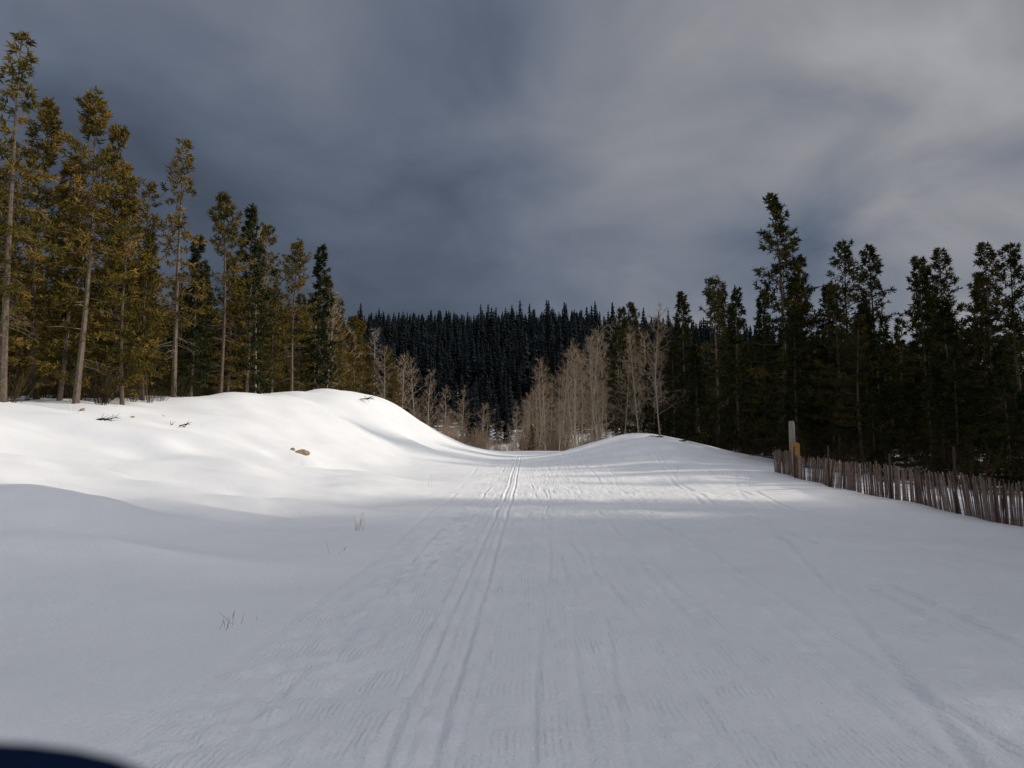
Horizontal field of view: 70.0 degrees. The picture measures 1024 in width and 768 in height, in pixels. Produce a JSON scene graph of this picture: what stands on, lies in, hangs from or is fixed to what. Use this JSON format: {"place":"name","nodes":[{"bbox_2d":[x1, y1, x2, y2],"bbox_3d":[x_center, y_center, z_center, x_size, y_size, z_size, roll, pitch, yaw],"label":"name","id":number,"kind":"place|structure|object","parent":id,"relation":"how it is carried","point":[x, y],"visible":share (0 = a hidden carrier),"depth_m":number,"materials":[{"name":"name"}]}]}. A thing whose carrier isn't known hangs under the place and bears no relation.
{"place":"outdoors","nodes":[
{"label":"outdoors","id":0,"kind":"place"},
{"bbox_2d":[0,742,137,767],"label":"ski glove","id":1,"kind":"object","parent":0,"point":[15,755],"visible":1,"depth_m":0.09,"materials":[{"name":"fabric"}]},
{"bbox_2d":[0,341,1023,767],"bbox_3d":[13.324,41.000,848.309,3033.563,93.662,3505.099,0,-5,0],"label":"snow ground","id":2,"kind":"structure","parent":0,"point":[638,601],"depth_m":7.48,"materials":[{"name":"white snow"}]},
{"bbox_2d":[0,167,31,365],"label":"pine tree","id":3,"kind":"object","parent":2,"relation":"on","point":[13,344],"visible":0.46,"depth_m":34.10,"materials":[{"name":"green plant"}]},
{"bbox_2d":[0,28,66,401],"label":"pine tree","id":4,"kind":"object","parent":2,"relation":"on","point":[6,285],"visible":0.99,"depth_m":32.61,"materials":[{"name":"green plant"}]},
{"bbox_2d":[0,97,82,399],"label":"pine tree","id":5,"kind":"object","parent":2,"relation":"on","point":[47,117],"visible":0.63,"depth_m":38.93,"materials":[{"name":"green plant"}]},
{"bbox_2d":[13,159,115,400],"bbox_3d":[-22.515,-5.234,36.969,4.412,12.824,4.487,2,-5,-21],"label":"pine tree","id":6,"kind":"object","parent":2,"relation":"on","point":[68,321],"visible":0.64,"depth_m":36.68,"materials":[{"name":"green plant"}]},
{"bbox_2d":[23,86,138,403],"bbox_3d":[-20.975,-6.895,36.190,4.551,16.546,5.037,-2,-5,26],"label":"pine tree","id":7,"kind":"object","parent":2,"relation":"on","point":[95,126],"visible":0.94,"depth_m":36.36,"materials":[{"name":"green plant"}]},
{"bbox_2d":[54,124,151,400],"bbox_3d":[-22.291,-6.747,40.307,4.708,16.211,4.548,2,-5,-26],"label":"pine tree","id":8,"kind":"object","parent":2,"relation":"on","point":[121,135],"visible":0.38,"depth_m":40.55,"materials":[{"name":"green plant"}]},
{"bbox_2d":[82,194,161,404],"bbox_3d":[-20.677,-4.360,39.020,4.023,11.696,4.092,4,-6,-39],"label":"pine tree","id":9,"kind":"object","parent":2,"relation":"on","point":[128,211],"visible":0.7,"depth_m":38.63,"materials":[{"name":"green plant"}]},
{"bbox_2d":[114,179,167,399],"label":"pine tree","id":10,"kind":"object","parent":2,"relation":"on","point":[151,189],"visible":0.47,"depth_m":42.90,"materials":[{"name":"green plant"}]},
{"bbox_2d":[120,229,170,400],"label":"pine tree","id":11,"kind":"object","parent":2,"relation":"on","point":[144,278],"visible":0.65,"depth_m":41.30,"materials":[{"name":"green plant"}]},
{"bbox_2d":[146,136,215,396],"bbox_3d":[-19.718,-6.908,43.536,4.078,16.143,4.282,4,-6,-41],"label":"pine tree","id":12,"kind":"object","parent":2,"relation":"on","point":[171,218],"visible":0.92,"depth_m":43.44,"materials":[{"name":"green plant"}]},
{"bbox_2d":[0,221,371,399],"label":"background forest","id":13,"kind":"object","parent":2,"relation":"on","point":[23,350],"visible":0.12,"depth_m":53.83,"materials":[{"name":"green plant"}]},
{"bbox_2d":[166,233,218,396],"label":"spruce tree","id":14,"kind":"object","parent":2,"relation":"on","point":[189,361],"visible":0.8,"depth_m":44.94,"materials":[{"name":"green plant"}]},
{"bbox_2d":[185,191,262,392],"bbox_3d":[-18.451,-5.939,47.947,4.572,13.813,4.345,-1,-5,15],"label":"pine tree","id":15,"kind":"object","parent":2,"relation":"on","point":[224,215],"visible":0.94,"depth_m":47.78,"materials":[{"name":"green plant"}]},
{"bbox_2d":[201,260,259,391],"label":"pine tree","id":16,"kind":"object","parent":2,"relation":"on","point":[233,348],"visible":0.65,"depth_m":49.02,"materials":[{"name":"green plant"}]},
{"bbox_2d":[210,201,279,393],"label":"spruce tree","id":17,"kind":"object","parent":2,"relation":"on","point":[250,223],"visible":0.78,"depth_m":50.40,"materials":[{"name":"green plant"}]},
{"bbox_2d":[228,224,279,393],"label":"pine tree","id":18,"kind":"object","parent":2,"relation":"on","point":[259,232],"visible":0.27,"depth_m":52.11,"materials":[{"name":"green plant"}]},
{"bbox_2d":[238,221,288,393],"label":"pine tree","id":19,"kind":"object","parent":2,"relation":"on","point":[265,232],"visible":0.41,"depth_m":54.93,"materials":[{"name":"green plant"}]},
{"bbox_2d":[257,268,292,392],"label":"pine tree","id":20,"kind":"object","parent":2,"relation":"on","point":[274,274],"visible":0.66,"depth_m":54.10,"materials":[{"name":"green plant"}]},
{"bbox_2d":[266,237,319,390],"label":"pine tree","id":21,"kind":"object","parent":2,"relation":"on","point":[299,246],"visible":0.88,"depth_m":57.56,"materials":[{"name":"green plant"}]},
{"bbox_2d":[275,293,320,391],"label":"pine tree","id":22,"kind":"object","parent":2,"relation":"on","point":[298,365],"visible":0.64,"depth_m":59.55,"materials":[{"name":"green plant"}]},
{"bbox_2d":[283,269,347,386],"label":"pine tree","id":23,"kind":"object","parent":2,"relation":"on","point":[317,328],"visible":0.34,"depth_m":61.87,"materials":[{"name":"green plant"}]},
{"bbox_2d":[294,243,342,389],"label":"spruce tree","id":24,"kind":"object","parent":2,"relation":"on","point":[322,278],"visible":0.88,"depth_m":60.60,"materials":[{"name":"green plant"}]},
{"bbox_2d":[304,274,349,388],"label":"pine tree","id":25,"kind":"object","parent":2,"relation":"on","point":[328,319],"visible":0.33,"depth_m":66.83,"materials":[{"name":"green plant"}]},
{"bbox_2d":[312,296,350,388],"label":"bare aspen tree","id":26,"kind":"object","parent":2,"relation":"on","point":[332,332],"visible":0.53,"depth_m":64.36,"materials":[{"name":"brown plant"}]},
{"bbox_2d":[323,300,353,390],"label":"pine tree","id":27,"kind":"object","parent":2,"relation":"on","point":[344,333],"visible":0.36,"depth_m":68.28,"materials":[{"name":"green plant"}]},
{"bbox_2d":[342,333,363,393],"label":"pine tree","id":28,"kind":"object","parent":2,"relation":"on","point":[352,360],"visible":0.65,"depth_m":71.50,"materials":[{"name":"green plant"}]},
{"bbox_2d":[341,315,374,393],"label":"pine tree","id":29,"kind":"object","parent":2,"relation":"on","point":[354,318],"visible":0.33,"depth_m":76.24,"materials":[{"name":"green plant"}]},
{"bbox_2d":[345,319,376,390],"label":"pine tree","id":30,"kind":"object","parent":2,"relation":"on","point":[361,324],"visible":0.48,"depth_m":84.75,"materials":[{"name":"green plant"}]},
{"bbox_2d":[364,355,380,396],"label":"pine tree","id":31,"kind":"object","parent":2,"relation":"on","point":[370,379],"visible":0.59,"depth_m":77.53,"materials":[{"name":"green plant"}]},
{"bbox_2d":[362,328,385,397],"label":"dead tree","id":32,"kind":"object","parent":2,"relation":"on","point":[374,356],"visible":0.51,"depth_m":82.25,"materials":[{"name":"plant"}]},
{"bbox_2d":[378,347,402,408],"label":"pine tree","id":33,"kind":"object","parent":2,"relation":"on","point":[388,361],"visible":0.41,"depth_m":85.96,"materials":[{"name":"green plant"}]},
{"bbox_2d":[372,345,411,405],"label":"bare aspen tree","id":34,"kind":"object","parent":2,"relation":"on","point":[386,374],"visible":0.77,"depth_m":80.94,"materials":[{"name":"brown plant"}]},
{"bbox_2d":[387,371,404,405],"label":"pine tree","id":35,"kind":"object","parent":2,"relation":"on","point":[397,389],"visible":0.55,"depth_m":81.00,"materials":[{"name":"green plant"}]},
{"bbox_2d":[401,355,428,414],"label":"bare aspen tree","id":36,"kind":"object","parent":2,"relation":"on","point":[411,376],"visible":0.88,"depth_m":92.39,"materials":[{"name":"brown plant"}]},
{"bbox_2d":[419,369,444,425],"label":"bare aspen tree","id":37,"kind":"object","parent":2,"relation":"on","point":[430,389],"visible":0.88,"depth_m":97.48,"materials":[{"name":"brown plant"}]},
{"bbox_2d":[301,382,715,450],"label":"willow thicket","id":38,"kind":"object","parent":2,"relation":"on","point":[553,443],"visible":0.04,"depth_m":88.22,"materials":[{"name":"brown plant"}]},
{"bbox_2d":[7,362,1023,496],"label":"forest undergrowth","id":39,"kind":"object","parent":2,"relation":"on","point":[17,390],"visible":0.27,"depth_m":38.28,"materials":[{"name":"green plant"}]},
{"bbox_2d":[125,300,910,445],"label":"distant forest","id":40,"kind":"object","parent":2,"relation":"on","point":[469,353],"visible":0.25,"depth_m":266.34,"materials":[{"name":"green plant"}]},
{"bbox_2d":[379,374,699,450],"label":"distant aspen grove","id":41,"kind":"object","parent":2,"relation":"on","point":[498,434],"visible":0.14,"depth_m":117.70,"materials":[{"name":"grey plant"}]},
{"bbox_2d":[524,356,556,450],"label":"bare aspen tree","id":42,"kind":"object","parent":2,"relation":"on","point":[538,391],"visible":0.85,"depth_m":94.91,"materials":[{"name":"brown plant"}]},
{"bbox_2d":[521,365,566,449],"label":"bare aspen tree","id":43,"kind":"object","parent":2,"relation":"on","point":[530,409],"visible":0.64,"depth_m":97.26,"materials":[{"name":"brown plant"}]},
{"bbox_2d":[530,356,561,449],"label":"spruce tree","id":44,"kind":"object","parent":2,"relation":"on","point":[544,360],"visible":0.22,"depth_m":111.96,"materials":[{"name":"green plant"}]},
{"bbox_2d":[537,372,579,440],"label":"bare aspen tree","id":45,"kind":"object","parent":2,"relation":"on","point":[557,399],"visible":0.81,"depth_m":85.47,"materials":[{"name":"brown plant"}]},
{"bbox_2d":[542,388,574,450],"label":"bare aspen tree","id":46,"kind":"object","parent":2,"relation":"on","point":[561,396],"visible":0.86,"depth_m":80.57,"materials":[{"name":"brown plant"}]},
{"bbox_2d":[547,342,578,440],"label":"bare aspen tree","id":47,"kind":"object","parent":2,"relation":"on","point":[568,361],"visible":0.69,"depth_m":89.85,"materials":[{"name":"brown plant"}]},
{"bbox_2d":[557,379,585,447],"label":"bare aspen tree","id":48,"kind":"object","parent":2,"relation":"on","point":[570,422],"visible":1,"depth_m":77.12,"materials":[{"name":"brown plant"}]},
{"bbox_2d":[561,348,588,446],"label":"bare aspen tree","id":49,"kind":"object","parent":2,"relation":"on","point":[578,372],"visible":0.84,"depth_m":79.57,"materials":[{"name":"brown plant"}]},
{"bbox_2d":[560,340,597,445],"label":"bare aspen tree","id":50,"kind":"object","parent":2,"relation":"on","point":[574,386],"visible":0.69,"depth_m":84.78,"materials":[{"name":"brown plant"}]},
{"bbox_2d":[569,354,594,445],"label":"bare aspen tree","id":51,"kind":"object","parent":2,"relation":"on","point":[582,398],"visible":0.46,"depth_m":87.56,"materials":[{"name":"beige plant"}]},
{"bbox_2d":[564,334,610,440],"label":"bare aspen tree","id":52,"kind":"object","parent":2,"relation":"on","point":[587,389],"visible":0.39,"depth_m":86.13,"materials":[{"name":"brown plant"}]},
{"bbox_2d":[572,367,606,441],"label":"bare aspen tree","id":53,"kind":"object","parent":2,"relation":"on","point":[592,402],"visible":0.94,"depth_m":72.55,"materials":[{"name":"brown plant"}]},
{"bbox_2d":[572,315,610,442],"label":"bare aspen tree","id":54,"kind":"object","parent":2,"relation":"on","point":[602,351],"visible":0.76,"depth_m":78.82,"materials":[{"name":"brown plant"}]},
{"bbox_2d":[575,334,610,439],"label":"bare aspen tree","id":55,"kind":"object","parent":2,"relation":"on","point":[595,413],"visible":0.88,"depth_m":74.28,"materials":[{"name":"brown plant"}]},
{"bbox_2d":[580,330,615,439],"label":"bare aspen tree","id":56,"kind":"object","parent":2,"relation":"on","point":[602,424],"visible":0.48,"depth_m":80.82,"materials":[{"name":"brown plant"}]},
{"bbox_2d":[591,378,621,437],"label":"bare aspen tree","id":57,"kind":"object","parent":2,"relation":"on","point":[603,395],"visible":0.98,"depth_m":68.41,"materials":[{"name":"brown plant"}]},
{"bbox_2d":[599,306,639,435],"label":"pine tree","id":58,"kind":"object","parent":2,"relation":"on","point":[615,349],"visible":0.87,"depth_m":69.20,"materials":[{"name":"green plant"}]},
{"bbox_2d":[594,324,645,432],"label":"bare aspen tree","id":59,"kind":"object","parent":2,"relation":"on","point":[628,366],"visible":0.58,"depth_m":69.87,"materials":[{"name":"grey plant"}]},
{"bbox_2d":[607,362,639,433],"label":"bare aspen tree","id":60,"kind":"object","parent":2,"relation":"on","point":[616,408],"visible":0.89,"depth_m":66.05,"materials":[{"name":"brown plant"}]},
{"bbox_2d":[612,334,654,432],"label":"bare aspen tree","id":61,"kind":"object","parent":2,"relation":"on","point":[628,395],"visible":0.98,"depth_m":64.64,"materials":[{"name":"grey plant"}]},
{"bbox_2d":[609,302,658,435],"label":"pine tree","id":62,"kind":"object","parent":2,"relation":"on","point":[633,311],"visible":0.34,"depth_m":74.42,"materials":[{"name":"green plant"}]},
{"bbox_2d":[618,331,661,432],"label":"bare aspen tree","id":63,"kind":"object","parent":2,"relation":"on","point":[647,344],"visible":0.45,"depth_m":68.91,"materials":[{"name":"grey plant"}]},
{"bbox_2d":[631,364,663,433],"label":"spruce tree","id":64,"kind":"object","parent":2,"relation":"on","point":[646,408],"visible":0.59,"depth_m":65.76,"materials":[{"name":"green plant"}]},
{"bbox_2d":[634,298,679,433],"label":"bare aspen tree","id":65,"kind":"object","parent":2,"relation":"on","point":[657,347],"visible":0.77,"depth_m":65.59,"materials":[{"name":"grey plant"}]},
{"bbox_2d":[640,339,683,433],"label":"bare aspen tree","id":66,"kind":"object","parent":2,"relation":"on","point":[655,373],"visible":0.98,"depth_m":60.49,"materials":[{"name":"grey plant"}]},
{"bbox_2d":[644,322,681,436],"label":"pine tree","id":67,"kind":"object","parent":2,"relation":"on","point":[662,344],"visible":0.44,"depth_m":66.45,"materials":[{"name":"green plant"}]},
{"bbox_2d":[657,347,689,439],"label":"spruce tree","id":68,"kind":"object","parent":2,"relation":"on","point":[672,356],"visible":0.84,"depth_m":61.88,"materials":[{"name":"green plant"}]},
{"bbox_2d":[659,291,711,441],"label":"spruce tree","id":69,"kind":"object","parent":2,"relation":"on","point":[677,346],"visible":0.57,"depth_m":65.05,"materials":[{"name":"green plant"}]},
{"bbox_2d":[676,344,716,446],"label":"spruce tree","id":70,"kind":"object","parent":2,"relation":"on","point":[696,374],"visible":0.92,"depth_m":57.80,"materials":[{"name":"green plant"}]},
{"bbox_2d":[691,275,748,447],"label":"pine tree","id":71,"kind":"object","parent":2,"relation":"on","point":[712,292],"visible":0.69,"depth_m":58.36,"materials":[{"name":"green plant"}]},
{"bbox_2d":[707,288,747,447],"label":"pine tree","id":72,"kind":"object","parent":2,"relation":"on","point":[723,324],"visible":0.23,"depth_m":60.88,"materials":[{"name":"green plant"}]},
{"bbox_2d":[707,285,769,453],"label":"spruce tree","id":73,"kind":"object","parent":2,"relation":"on","point":[731,369],"visible":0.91,"depth_m":51.09,"materials":[{"name":"green plant"}]},
{"bbox_2d":[745,288,781,455],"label":"spruce tree","id":74,"kind":"object","parent":2,"relation":"on","point":[758,325],"visible":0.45,"depth_m":52.18,"materials":[{"name":"green plant"}]},
{"bbox_2d":[732,191,835,459],"bbox_3d":[17.186,-3.658,46.307,6.106,17.749,6.210,2,-5,-18],"label":"pine tree","id":75,"kind":"object","parent":2,"relation":"on","point":[774,207],"visible":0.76,"depth_m":46.44,"materials":[{"name":"green plant"}]},
{"bbox_2d":[789,421,799,468],"bbox_3d":[13.435,3.168,35.032,0.630,2.808,0.368,0,-5,0],"label":"wooden trail post","id":76,"kind":"object","parent":2,"relation":"on","point":[792,442],"visible":0.61,"depth_m":34.97,"materials":[{"name":"grey wood"}]},
{"bbox_2d":[770,309,822,463],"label":"spruce tree","id":77,"kind":"object","parent":2,"relation":"on","point":[798,402],"visible":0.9,"depth_m":42.47,"materials":[{"name":"green plant"}]},
{"bbox_2d":[769,275,827,444],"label":"pine tree","id":78,"kind":"object","parent":2,"relation":"on","point":[801,352],"visible":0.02,"depth_m":51.69,"materials":[{"name":"green plant"}]},
{"bbox_2d":[769,253,833,447],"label":"pine tree","id":79,"kind":"object","parent":2,"relation":"on","point":[804,264],"visible":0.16,"depth_m":48.16,"materials":[{"name":"green plant"}]},
{"bbox_2d":[803,283,851,449],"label":"spruce tree","id":80,"kind":"object","parent":2,"relation":"on","point":[828,359],"visible":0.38,"depth_m":45.10,"materials":[{"name":"green plant"}]},
{"bbox_2d":[807,282,864,458],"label":"pine tree","id":81,"kind":"object","parent":2,"relation":"on","point":[830,303],"visible":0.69,"depth_m":41.09,"materials":[{"name":"green plant"}]},
{"bbox_2d":[686,312,1023,470],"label":"background forest","id":82,"kind":"object","parent":2,"relation":"on","point":[899,417],"visible":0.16,"depth_m":54.65,"materials":[{"name":"green plant"}]},
{"bbox_2d":[816,238,898,456],"bbox_3d":[19.971,-1.885,42.382,3.716,13.509,4.113,0,-5,-2],"label":"pine tree","id":83,"kind":"object","parent":2,"relation":"on","point":[847,261],"visible":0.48,"depth_m":42.68,"materials":[{"name":"green plant"}]},
{"bbox_2d":[827,314,895,472],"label":"pine tree","id":84,"kind":"object","parent":2,"relation":"on","point":[851,349],"visible":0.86,"depth_m":36.71,"materials":[{"name":"green plant"}]},
{"bbox_2d":[830,301,910,468],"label":"spruce tree","id":85,"kind":"object","parent":2,"relation":"on","point":[863,309],"visible":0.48,"depth_m":37.98,"materials":[{"name":"green plant"}]},
{"bbox_2d":[861,404,883,473],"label":"spruce tree","id":86,"kind":"object","parent":2,"relation":"on","point":[872,416],"visible":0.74,"depth_m":33.40,"materials":[{"name":"green plant"}]},
{"bbox_2d":[849,243,910,429],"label":"pine tree","id":87,"kind":"object","parent":2,"relation":"on","point":[877,265],"visible":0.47,"depth_m":43.95,"materials":[{"name":"green plant"}]},
{"bbox_2d":[874,427,896,481],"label":"spruce tree","id":88,"kind":"object","parent":2,"relation":"on","point":[883,433],"visible":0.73,"depth_m":31.29,"materials":[{"name":"green plant"}]},
{"bbox_2d":[773,446,1023,526],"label":"snow fence","id":89,"kind":"object","parent":2,"relation":"on","point":[851,477],"visible":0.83,"depth_m":21.64,"materials":[{"name":"brown wood"}]},
{"bbox_2d":[888,255,948,456],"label":"pine tree","id":90,"kind":"object","parent":2,"relation":"on","point":[916,262],"visible":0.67,"depth_m":38.06,"materials":[{"name":"green plant"}]},
{"bbox_2d":[909,379,948,479],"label":"spruce tree","id":91,"kind":"object","parent":2,"relation":"on","point":[929,427],"visible":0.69,"depth_m":31.47,"materials":[{"name":"green plant"}]},
{"bbox_2d":[900,264,963,451],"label":"spruce tree","id":92,"kind":"object","parent":2,"relation":"on","point":[928,271],"visible":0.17,"depth_m":40.03,"materials":[{"name":"green plant"}]},
{"bbox_2d":[923,401,960,486],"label":"spruce tree","id":93,"kind":"object","parent":2,"relation":"on","point":[942,424],"visible":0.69,"depth_m":29.02,"materials":[{"name":"green plant"}]},
{"bbox_2d":[905,246,985,429],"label":"pine tree","id":94,"kind":"object","parent":2,"relation":"on","point":[942,281],"visible":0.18,"depth_m":41.63,"materials":[{"name":"green plant"}]},
{"bbox_2d":[909,295,991,467],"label":"spruce tree","id":95,"kind":"object","parent":2,"relation":"on","point":[943,312],"visible":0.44,"depth_m":34.61,"materials":[{"name":"green plant"}]},
{"bbox_2d":[932,345,980,474],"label":"spruce tree","id":96,"kind":"object","parent":2,"relation":"on","point":[952,376],"visible":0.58,"depth_m":32.26,"materials":[{"name":"green plant"}]},
{"bbox_2d":[962,426,985,488],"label":"spruce tree","id":97,"kind":"object","parent":2,"relation":"on","point":[970,437],"visible":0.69,"depth_m":26.01,"materials":[{"name":"green plant"}]},
{"bbox_2d":[953,241,1023,456],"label":"pine tree","id":98,"kind":"object","parent":2,"relation":"on","point":[984,322],"visible":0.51,"depth_m":33.74,"materials":[{"name":"green plant"}]},
{"bbox_2d":[957,275,1021,462],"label":"spruce tree","id":99,"kind":"object","parent":2,"relation":"on","point":[965,342],"visible":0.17,"depth_m":36.24,"materials":[{"name":"green plant"}]},
{"bbox_2d":[966,343,1023,482],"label":"spruce tree","id":100,"kind":"object","parent":2,"relation":"on","point":[996,350],"visible":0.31,"depth_m":29.24,"materials":[{"name":"green plant"}]},
{"bbox_2d":[976,241,1023,423],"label":"pine tree","id":101,"kind":"object","parent":2,"relation":"on","point":[1014,258],"visible":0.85,"depth_m":31.10,"materials":[{"name":"green plant"}]},
{"bbox_2d":[999,389,1023,491],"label":"spruce tree","id":102,"kind":"object","parent":2,"relation":"on","point":[1020,406],"visible":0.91,"depth_m":24.94,"materials":[{"name":"green plant"}]},
{"bbox_2d":[0,0,1023,371],"label":"sky","id":103,"kind":"structure","parent":0,"point":[458,157],"materials":[{"name":"grey"}]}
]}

